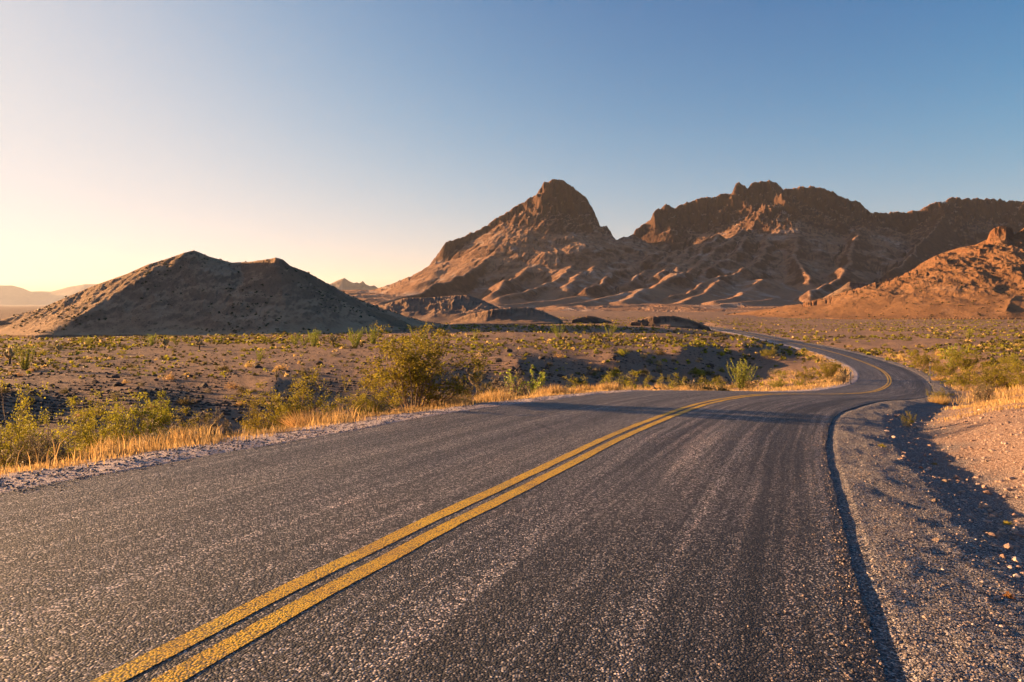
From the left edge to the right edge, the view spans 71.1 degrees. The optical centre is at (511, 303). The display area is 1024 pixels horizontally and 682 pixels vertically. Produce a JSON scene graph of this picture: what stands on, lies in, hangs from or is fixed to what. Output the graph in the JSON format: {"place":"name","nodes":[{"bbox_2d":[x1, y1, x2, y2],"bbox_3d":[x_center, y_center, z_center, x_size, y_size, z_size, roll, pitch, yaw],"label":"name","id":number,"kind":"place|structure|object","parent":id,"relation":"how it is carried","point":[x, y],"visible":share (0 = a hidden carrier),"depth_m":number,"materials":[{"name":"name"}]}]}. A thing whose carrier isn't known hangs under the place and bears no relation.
{"place":"outdoors","nodes":[
{"label":"outdoors","id":0,"kind":"place"},
{"bbox_2d":[0,284,96,304],"bbox_3d":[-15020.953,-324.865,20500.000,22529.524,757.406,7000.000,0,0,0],"label":"mountain","id":1,"kind":"structure","parent":0,"point":[11,295],"depth_m":19701.59,"materials":[{"name":"stone"}]},
{"bbox_2d":[0,250,458,337],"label":"hill","id":2,"kind":"structure","parent":0,"point":[188,310],"depth_m":210.30,"materials":[{"name":"stone"}]},
{"bbox_2d":[13,253,440,332],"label":"scrub","id":3,"kind":"object","parent":2,"relation":"on","point":[20,325],"visible":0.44,"depth_m":212.68,"materials":[{"name":"plant"}]},
{"bbox_2d":[331,278,377,289],"bbox_3d":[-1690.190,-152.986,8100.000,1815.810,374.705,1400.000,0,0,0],"label":"mountain","id":4,"kind":"structure","parent":0,"point":[343,284],"depth_m":7957.44,"materials":[{"name":"stone"}]},
{"bbox_2d":[379,295,498,322],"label":"hill","id":5,"kind":"structure","parent":0,"point":[445,309],"depth_m":428.77,"materials":[{"name":"stone"}]},
{"bbox_2d":[0,327,931,681],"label":"road","id":6,"kind":"structure","parent":0,"point":[642,537],"depth_m":5.06,"materials":[{"name":"asphalt"}]},
{"bbox_2d":[448,307,562,324],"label":"hill","id":7,"kind":"structure","parent":0,"point":[516,315],"depth_m":321.57,"materials":[{"name":"stone"}]},
{"bbox_2d":[0,305,1023,681],"bbox_3d":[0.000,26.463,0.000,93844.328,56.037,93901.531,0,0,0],"label":"ground","id":8,"kind":"structure","parent":0,"point":[874,417],"depth_m":14.72,"materials":[{"name":"soil"}]},
{"bbox_2d":[0,386,9,392],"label":"desert shrub","id":9,"kind":"object","parent":8,"relation":"on","point":[4,390],"visible":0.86,"depth_m":50.02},
{"bbox_2d":[3,347,15,363],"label":"cholla cactus","id":10,"kind":"object","parent":8,"relation":"on","point":[10,355],"visible":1,"depth_m":81.91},
{"bbox_2d":[0,377,48,467],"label":"creosote bush","id":11,"kind":"object","parent":8,"relation":"on","point":[21,408],"visible":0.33,"depth_m":11.62,"materials":[{"name":"green plant"}]},
{"bbox_2d":[11,342,37,369],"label":"ocotillo","id":12,"kind":"object","parent":8,"relation":"on","point":[27,362],"visible":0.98,"depth_m":71.79,"materials":[{"name":"green plant"}]},
{"bbox_2d":[0,427,76,467],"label":"dry shrub","id":13,"kind":"object","parent":8,"relation":"on","point":[35,450],"visible":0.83,"depth_m":9.96,"materials":[{"name":"plant"}]},
{"bbox_2d":[0,412,102,468],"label":"creosote bush","id":14,"kind":"object","parent":8,"relation":"on","point":[10,445],"visible":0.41,"depth_m":10.52,"materials":[{"name":"green plant"}]},
{"bbox_2d":[54,343,63,353],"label":"cholla cactus","id":15,"kind":"object","parent":8,"relation":"on","point":[58,347],"visible":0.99,"depth_m":103.91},
{"bbox_2d":[58,387,68,393],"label":"desert shrub","id":16,"kind":"object","parent":8,"relation":"on","point":[64,390],"visible":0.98,"depth_m":53.06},
{"bbox_2d":[38,395,119,465],"bbox_3d":[-8.493,2.759,14.010,1.697,1.971,1.745,0,0,-25],"label":"creosote bush","id":17,"kind":"object","parent":8,"relation":"on","point":[72,400],"visible":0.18,"depth_m":13.84,"materials":[{"name":"green plant"}]},
{"bbox_2d":[82,335,91,344],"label":"ocotillo","id":18,"kind":"object","parent":8,"relation":"on","point":[88,342],"visible":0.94,"depth_m":127.57,"materials":[{"name":"green plant"}]},
{"bbox_2d":[19,389,163,461],"bbox_3d":[-6.863,2.337,12.194,1.726,1.638,2.258,0,0,-2],"label":"creosote bush","id":19,"kind":"object","parent":8,"relation":"on","point":[109,431],"visible":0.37,"depth_m":12.32,"materials":[{"name":"green plant"}]},
{"bbox_2d":[109,390,121,396],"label":"desert shrub","id":20,"kind":"object","parent":8,"relation":"on","point":[115,393],"visible":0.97,"depth_m":50.96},
{"bbox_2d":[113,382,123,386],"bbox_3d":[-31.030,6.416,56.479,0.751,0.481,0.604,0,0,25],"label":"rock","id":21,"kind":"object","parent":8,"relation":"on","point":[117,384],"visible":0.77,"depth_m":56.30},
{"bbox_2d":[76,387,181,454],"bbox_3d":[-6.994,2.357,12.948,1.688,1.734,1.545,0,0,-44],"label":"creosote bush","id":22,"kind":"object","parent":8,"relation":"on","point":[159,417],"visible":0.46,"depth_m":12.94,"materials":[{"name":"green plant"}]},
{"bbox_2d":[127,418,176,444],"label":"dry shrub","id":23,"kind":"object","parent":8,"relation":"on","point":[152,435],"visible":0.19,"depth_m":11.55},
{"bbox_2d":[146,333,157,345],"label":"ocotillo","id":24,"kind":"object","parent":8,"relation":"on","point":[151,340],"visible":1,"depth_m":129.82,"materials":[{"name":"green plant"}]},
{"bbox_2d":[150,400,171,410],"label":"desert shrub","id":25,"kind":"object","parent":8,"relation":"on","point":[160,406],"visible":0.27,"depth_m":47.95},
{"bbox_2d":[159,339,168,349],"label":"cholla cactus","id":26,"kind":"object","parent":8,"relation":"on","point":[164,342],"visible":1,"depth_m":115.89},
{"bbox_2d":[162,370,175,379],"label":"desert shrub","id":27,"kind":"object","parent":8,"relation":"on","point":[169,377],"visible":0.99,"depth_m":62.29,"materials":[{"name":"plant"}]},
{"bbox_2d":[139,406,216,440],"bbox_3d":[-6.260,2.546,13.588,1.472,1.283,1.515,0,0,-18],"label":"creosote bush","id":28,"kind":"object","parent":8,"relation":"on","point":[185,410],"visible":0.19,"depth_m":13.64,"materials":[{"name":"green plant"}]},
{"bbox_2d":[176,395,195,405],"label":"desert shrub","id":29,"kind":"object","parent":8,"relation":"on","point":[187,402],"visible":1,"depth_m":49.98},
{"bbox_2d":[194,337,202,349],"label":"cholla cactus","id":30,"kind":"object","parent":8,"relation":"on","point":[199,342],"visible":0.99,"depth_m":115.94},
{"bbox_2d":[179,408,241,438],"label":"dry shrub","id":31,"kind":"object","parent":8,"relation":"on","point":[226,423],"visible":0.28,"depth_m":13.58,"materials":[{"name":"plant"}]},
{"bbox_2d":[214,365,228,370],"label":"desert shrub","id":32,"kind":"object","parent":8,"relation":"on","point":[225,368],"visible":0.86,"depth_m":70.43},
{"bbox_2d":[223,381,238,388],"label":"desert shrub","id":33,"kind":"object","parent":8,"relation":"on","point":[233,386],"visible":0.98,"depth_m":57.65,"materials":[{"name":"plant"}]},
{"bbox_2d":[235,384,248,393],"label":"desert shrub","id":34,"kind":"object","parent":8,"relation":"on","point":[241,389],"visible":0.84,"depth_m":55.25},
{"bbox_2d":[236,401,247,405],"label":"desert shrub","id":35,"kind":"object","parent":8,"relation":"on","point":[238,404],"visible":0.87,"depth_m":50.96,"materials":[{"name":"plant"}]},
{"bbox_2d":[243,360,255,366],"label":"desert shrub","id":36,"kind":"object","parent":8,"relation":"on","point":[247,364],"visible":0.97,"depth_m":73.60,"materials":[{"name":"plant"}]},
{"bbox_2d":[255,348,265,360],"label":"ocotillo","id":37,"kind":"object","parent":8,"relation":"on","point":[260,355],"visible":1,"depth_m":83.80,"materials":[{"name":"green plant"}]},
{"bbox_2d":[237,392,299,433],"bbox_3d":[-5.223,2.546,15.203,1.376,1.292,1.594,0,0,35],"label":"creosote bush","id":38,"kind":"object","parent":8,"relation":"on","point":[253,420],"visible":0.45,"depth_m":15.13,"materials":[{"name":"green plant"}]},
{"bbox_2d":[275,363,287,369],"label":"desert shrub","id":39,"kind":"object","parent":8,"relation":"on","point":[281,367],"visible":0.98,"depth_m":70.61,"materials":[{"name":"plant"}]},
{"bbox_2d":[223,363,354,429],"bbox_3d":[-5.012,2.258,15.752,2.978,1.894,2.276,0,0,-9],"label":"creosote bush","id":40,"kind":"object","parent":8,"relation":"on","point":[284,406],"visible":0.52,"depth_m":16.10,"materials":[{"name":"green plant"}]},
{"bbox_2d":[288,332,301,344],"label":"ocotillo","id":41,"kind":"object","parent":8,"relation":"on","point":[297,339],"visible":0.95,"depth_m":127.94,"materials":[{"name":"green plant"}]},
{"bbox_2d":[270,407,336,427],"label":"grass clump","id":42,"kind":"object","parent":8,"relation":"on","point":[291,423],"visible":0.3,"depth_m":14.52,"materials":[{"name":"plant"}]},
{"bbox_2d":[297,334,310,345],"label":"ocotillo","id":43,"kind":"object","parent":8,"relation":"on","point":[306,341],"visible":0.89,"depth_m":124.04,"materials":[{"name":"green plant"}]},
{"bbox_2d":[307,329,320,346],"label":"ocotillo","id":44,"kind":"object","parent":8,"relation":"on","point":[314,341],"visible":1,"depth_m":119.91,"materials":[{"name":"green plant"}]},
{"bbox_2d":[329,334,336,345],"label":"cholla cactus","id":45,"kind":"object","parent":8,"relation":"on","point":[333,338],"visible":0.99,"depth_m":119.89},
{"bbox_2d":[334,392,365,418],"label":"dry shrub","id":46,"kind":"object","parent":8,"relation":"on","point":[350,406],"visible":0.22,"depth_m":17.04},
{"bbox_2d":[347,327,365,347],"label":"ocotillo","id":47,"kind":"object","parent":8,"relation":"on","point":[359,334],"visible":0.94,"depth_m":111.89,"materials":[{"name":"green plant"}]},
{"bbox_2d":[335,375,404,414],"bbox_3d":[-3.476,2.413,17.582,1.500,1.338,1.738,0,0,-27],"label":"creosote bush","id":48,"kind":"object","parent":8,"relation":"on","point":[369,405],"visible":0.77,"depth_m":17.44,"materials":[{"name":"green plant"}]},
{"bbox_2d":[365,325,380,343],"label":"ocotillo","id":49,"kind":"object","parent":8,"relation":"on","point":[372,339],"visible":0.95,"depth_m":124.77,"materials":[{"name":"green plant"}]},
{"bbox_2d":[0,333,765,425],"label":"rubble","id":50,"kind":"object","parent":8,"relation":"on","point":[52,385],"visible":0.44,"depth_m":57.02,"materials":[{"name":"stone"}]},
{"bbox_2d":[408,323,429,344],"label":"ocotillo","id":51,"kind":"object","parent":8,"relation":"on","point":[412,334],"visible":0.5,"depth_m":116.07,"materials":[{"name":"green plant"}]},
{"bbox_2d":[355,322,499,409],"bbox_3d":[-2.694,1.775,19.164,3.537,2.694,3.864,0,0,-45],"label":"creosote bush","id":52,"kind":"object","parent":8,"relation":"on","point":[417,376],"visible":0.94,"depth_m":18.37,"materials":[{"name":"green plant"}]},
{"bbox_2d":[468,368,486,393],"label":"cholla cactus","id":53,"kind":"object","parent":8,"relation":"on","point":[472,381],"visible":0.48,"depth_m":59.68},
{"bbox_2d":[452,375,506,399],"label":"dry shrub","id":54,"kind":"object","parent":8,"relation":"on","point":[469,392],"visible":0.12,"depth_m":26.50,"materials":[{"name":"plant"}]},
{"bbox_2d":[468,369,530,398],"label":"dry shrub","id":55,"kind":"object","parent":8,"relation":"on","point":[514,387],"visible":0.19,"depth_m":28.91,"materials":[{"name":"plant"}]},
{"bbox_2d":[0,350,1023,477],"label":"dry grass","id":56,"kind":"structure","parent":8,"relation":"on","point":[113,450],"depth_m":15.98,"materials":[{"name":"plant"}]},
{"bbox_2d":[0,316,1023,390],"bbox_3d":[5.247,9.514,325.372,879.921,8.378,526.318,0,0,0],"label":"scrub","id":57,"kind":"object","parent":8,"relation":"on","point":[193,360],"visible":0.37,"depth_m":130.19,"materials":[{"name":"plant"}]},
{"bbox_2d":[499,364,546,395],"bbox_3d":[0.562,4.758,35.840,2.651,3.502,2.326,0,0,-10],"label":"ocotillo","id":58,"kind":"object","parent":8,"relation":"on","point":[535,386],"visible":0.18,"depth_m":35.64,"materials":[{"name":"green plant"}]},
{"bbox_2d":[550,324,563,337],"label":"ocotillo","id":59,"kind":"object","parent":8,"relation":"on","point":[558,336],"visible":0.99,"depth_m":139.88,"materials":[{"name":"green plant"}]},
{"bbox_2d":[562,374,618,388],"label":"creosote bush","id":60,"kind":"object","parent":8,"relation":"on","point":[565,377],"visible":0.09,"depth_m":39.90,"materials":[{"name":"green plant"}]},
{"bbox_2d":[604,324,617,336],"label":"ocotillo","id":61,"kind":"object","parent":8,"relation":"on","point":[611,332],"visible":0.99,"depth_m":150.14,"materials":[{"name":"green plant"}]},
{"bbox_2d":[618,349,629,353],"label":"desert shrub","id":62,"kind":"object","parent":8,"relation":"on","point":[624,352],"visible":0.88,"depth_m":95.12,"materials":[{"name":"green plant"}]},
{"bbox_2d":[600,370,653,388],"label":"creosote bush","id":63,"kind":"object","parent":8,"relation":"on","point":[632,381],"visible":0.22,"depth_m":43.96,"materials":[{"name":"green plant"}]},
{"bbox_2d":[654,366,662,372],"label":"desert shrub","id":64,"kind":"object","parent":8,"relation":"on","point":[659,370],"visible":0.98,"depth_m":87.82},
{"bbox_2d":[653,348,666,354],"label":"desert shrub","id":65,"kind":"object","parent":8,"relation":"on","point":[659,352],"visible":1,"depth_m":101.64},
{"bbox_2d":[657,372,686,389],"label":"creosote bush","id":66,"kind":"object","parent":8,"relation":"on","point":[669,384],"visible":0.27,"depth_m":47.95,"materials":[{"name":"green plant"}]},
{"bbox_2d":[672,380,692,388],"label":"desert shrub","id":67,"kind":"object","parent":8,"relation":"on","point":[681,384],"visible":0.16,"depth_m":33.94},
{"bbox_2d":[688,368,701,373],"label":"desert shrub","id":68,"kind":"object","parent":8,"relation":"on","point":[694,372],"visible":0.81,"depth_m":91.31,"materials":[{"name":"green plant"}]},
{"bbox_2d":[687,379,707,388],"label":"desert shrub","id":69,"kind":"object","parent":8,"relation":"on","point":[695,385],"visible":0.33,"depth_m":33.96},
{"bbox_2d":[690,381,713,390],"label":"desert shrub","id":70,"kind":"object","parent":8,"relation":"on","point":[704,388],"visible":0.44,"depth_m":33.90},
{"bbox_2d":[695,376,711,383],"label":"desert shrub","id":71,"kind":"object","parent":8,"relation":"on","point":[699,379],"visible":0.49,"depth_m":82.69,"materials":[{"name":"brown plant"}]},
{"bbox_2d":[686,375,727,388],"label":"creosote bush","id":72,"kind":"object","parent":8,"relation":"on","point":[717,383],"visible":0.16,"depth_m":49.72,"materials":[{"name":"green plant"}]},
{"bbox_2d":[717,384,729,390],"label":"desert shrub","id":73,"kind":"object","parent":8,"relation":"on","point":[723,389],"visible":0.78,"depth_m":33.94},
{"bbox_2d":[726,358,757,388],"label":"ocotillo","id":74,"kind":"object","parent":8,"relation":"on","point":[744,378],"visible":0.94,"depth_m":65.69,"materials":[{"name":"green plant"}]},
{"bbox_2d":[740,381,759,390],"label":"dry shrub","id":75,"kind":"object","parent":8,"relation":"on","point":[748,384],"visible":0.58,"depth_m":53.95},
{"bbox_2d":[760,345,775,358],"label":"creosote bush","id":76,"kind":"object","parent":8,"relation":"on","point":[770,354],"visible":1,"depth_m":111.81,"materials":[{"name":"green plant"}]},
{"bbox_2d":[768,376,786,388],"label":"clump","id":77,"kind":"object","parent":8,"relation":"on","point":[774,384],"visible":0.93,"depth_m":55.90,"materials":[{"name":"green plant"}]},
{"bbox_2d":[794,379,806,386],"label":"creosote bush","id":78,"kind":"object","parent":8,"relation":"on","point":[798,383],"visible":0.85,"depth_m":56.99,"materials":[{"name":"green plant"}]},
{"bbox_2d":[796,368,817,381],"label":"creosote bush","id":79,"kind":"object","parent":8,"relation":"on","point":[810,375],"visible":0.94,"depth_m":68.01,"materials":[{"name":"green plant"}]},
{"bbox_2d":[813,358,840,379],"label":"creosote bush","id":80,"kind":"object","parent":8,"relation":"on","point":[831,371],"visible":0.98,"depth_m":69.84,"materials":[{"name":"green plant"}]},
{"bbox_2d":[833,370,853,383],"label":"dry shrub","id":81,"kind":"object","parent":8,"relation":"on","point":[842,378],"visible":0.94,"depth_m":60.88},
{"bbox_2d":[839,368,849,380],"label":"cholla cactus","id":82,"kind":"object","parent":8,"relation":"on","point":[847,374],"visible":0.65,"depth_m":65.97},
{"bbox_2d":[895,352,908,358],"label":"desert shrub","id":83,"kind":"object","parent":8,"relation":"on","point":[902,356],"visible":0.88,"depth_m":106.73,"materials":[{"name":"plant"}]},
{"bbox_2d":[901,411,916,427],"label":"creosote bush","id":84,"kind":"object","parent":8,"relation":"on","point":[909,421],"visible":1,"depth_m":15.60,"materials":[{"name":"green plant"}]},
{"bbox_2d":[906,346,939,369],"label":"creosote bush","id":85,"kind":"object","parent":8,"relation":"on","point":[917,358],"visible":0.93,"depth_m":87.75,"materials":[{"name":"green plant"}]},
{"bbox_2d":[931,375,943,380],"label":"grass clump","id":86,"kind":"object","parent":8,"relation":"on","point":[937,379],"visible":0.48,"depth_m":69.83,"materials":[{"name":"plant"}]},
{"bbox_2d":[925,394,950,404],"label":"grass clump","id":87,"kind":"object","parent":8,"relation":"on","point":[945,401],"visible":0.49,"depth_m":30.88,"materials":[{"name":"plant"}]},
{"bbox_2d":[926,387,954,399],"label":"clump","id":88,"kind":"object","parent":8,"relation":"on","point":[939,394],"visible":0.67,"depth_m":33.98,"materials":[{"name":"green plant"}]},
{"bbox_2d":[927,356,958,377],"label":"creosote bush","id":89,"kind":"object","parent":8,"relation":"on","point":[940,368],"visible":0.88,"depth_m":73.83,"materials":[{"name":"green plant"}]},
{"bbox_2d":[938,343,968,367],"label":"ocotillo","id":90,"kind":"object","parent":8,"relation":"on","point":[951,357],"visible":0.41,"depth_m":84.16,"materials":[{"name":"green plant"}]},
{"bbox_2d":[937,363,983,390],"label":"creosote bush","id":91,"kind":"object","parent":8,"relation":"on","point":[962,381],"visible":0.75,"depth_m":55.98,"materials":[{"name":"green plant"}]},
{"bbox_2d":[944,347,988,369],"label":"creosote bush","id":92,"kind":"object","parent":8,"relation":"on","point":[962,362],"visible":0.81,"depth_m":77.45,"materials":[{"name":"green plant"}]},
{"bbox_2d":[963,329,973,339],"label":"ocotillo","id":93,"kind":"object","parent":8,"relation":"on","point":[968,335],"visible":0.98,"depth_m":149.81,"materials":[{"name":"green plant"}]},
{"bbox_2d":[964,379,996,401],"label":"dry shrub","id":94,"kind":"object","parent":8,"relation":"on","point":[982,395],"visible":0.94,"depth_m":32.95,"materials":[{"name":"plant"}]},
{"bbox_2d":[971,372,993,388],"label":"creosote bush","id":95,"kind":"object","parent":8,"relation":"on","point":[983,380],"visible":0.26,"depth_m":51.87,"materials":[{"name":"green plant"}]},
{"bbox_2d":[959,361,1022,391],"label":"creosote bush","id":96,"kind":"object","parent":8,"relation":"on","point":[998,378],"visible":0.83,"depth_m":48.03,"materials":[{"name":"green plant"}]},
{"bbox_2d":[987,346,998,351],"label":"desert shrub","id":97,"kind":"object","parent":8,"relation":"on","point":[991,349],"visible":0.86,"depth_m":99.88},
{"bbox_2d":[997,352,1020,363],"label":"creosote bush","id":98,"kind":"object","parent":8,"relation":"on","point":[1007,360],"visible":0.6,"depth_m":70.10,"materials":[{"name":"green plant"}]},
{"bbox_2d":[1003,591,1015,598],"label":"weed","id":99,"kind":"object","parent":8,"relation":"on","point":[1010,595],"visible":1,"depth_m":4.57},
{"bbox_2d":[996,354,1023,387],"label":"creosote bush","id":100,"kind":"object","parent":8,"relation":"on","point":[1015,370],"visible":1,"depth_m":44.04,"materials":[{"name":"green plant"}]},
{"bbox_2d":[1005,360,1023,366],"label":"desert shrub","id":101,"kind":"object","parent":8,"relation":"on","point":[1014,364],"visible":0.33,"depth_m":67.92,"materials":[{"name":"green plant"}]},
{"bbox_2d":[1008,374,1022,386],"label":"desert shrub","id":102,"kind":"object","parent":8,"relation":"on","point":[1009,384],"visible":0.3,"depth_m":46.25,"materials":[{"name":"green plant"}]},
{"bbox_2d":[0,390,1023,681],"bbox_3d":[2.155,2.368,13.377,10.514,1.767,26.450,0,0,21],"label":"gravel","id":103,"kind":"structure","parent":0,"point":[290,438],"depth_m":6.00,"materials":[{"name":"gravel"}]},
{"bbox_2d":[0,0,1023,291],"label":"sky","id":104,"kind":"structure","parent":0,"point":[333,140],"materials":[{"name":"blue"}]},
{"bbox_2d":[572,316,612,323],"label":"hill","id":105,"kind":"structure","parent":0,"point":[588,319],"depth_m":318.78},
{"bbox_2d":[628,316,710,330],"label":"hill","id":106,"kind":"structure","parent":0,"point":[667,321],"depth_m":273.56,"materials":[{"name":"stone"}]},
{"bbox_2d":[341,179,1023,311],"bbox_3d":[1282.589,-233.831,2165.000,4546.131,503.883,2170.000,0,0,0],"label":"mountain","id":107,"kind":"structure","parent":0,"point":[552,245],"depth_m":2232.74,"materials":[{"name":"stone"}]},
{"bbox_2d":[822,282,868,298],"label":"hill","id":108,"kind":"structure","parent":0,"point":[848,286],"depth_m":923.29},
{"bbox_2d":[724,226,1023,318],"bbox_3d":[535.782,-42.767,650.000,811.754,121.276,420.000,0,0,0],"label":"hill","id":109,"kind":"structure","parent":0,"point":[954,294],"depth_m":599.12,"materials":[{"name":"stone"}]},
{"bbox_2d":[734,228,1023,316],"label":"scrub","id":110,"kind":"object","parent":109,"relation":"on","point":[931,296],"visible":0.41,"depth_m":601.97,"materials":[{"name":"plant"}]},
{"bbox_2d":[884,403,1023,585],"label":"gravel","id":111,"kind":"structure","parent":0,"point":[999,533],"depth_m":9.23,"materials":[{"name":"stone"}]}
]}

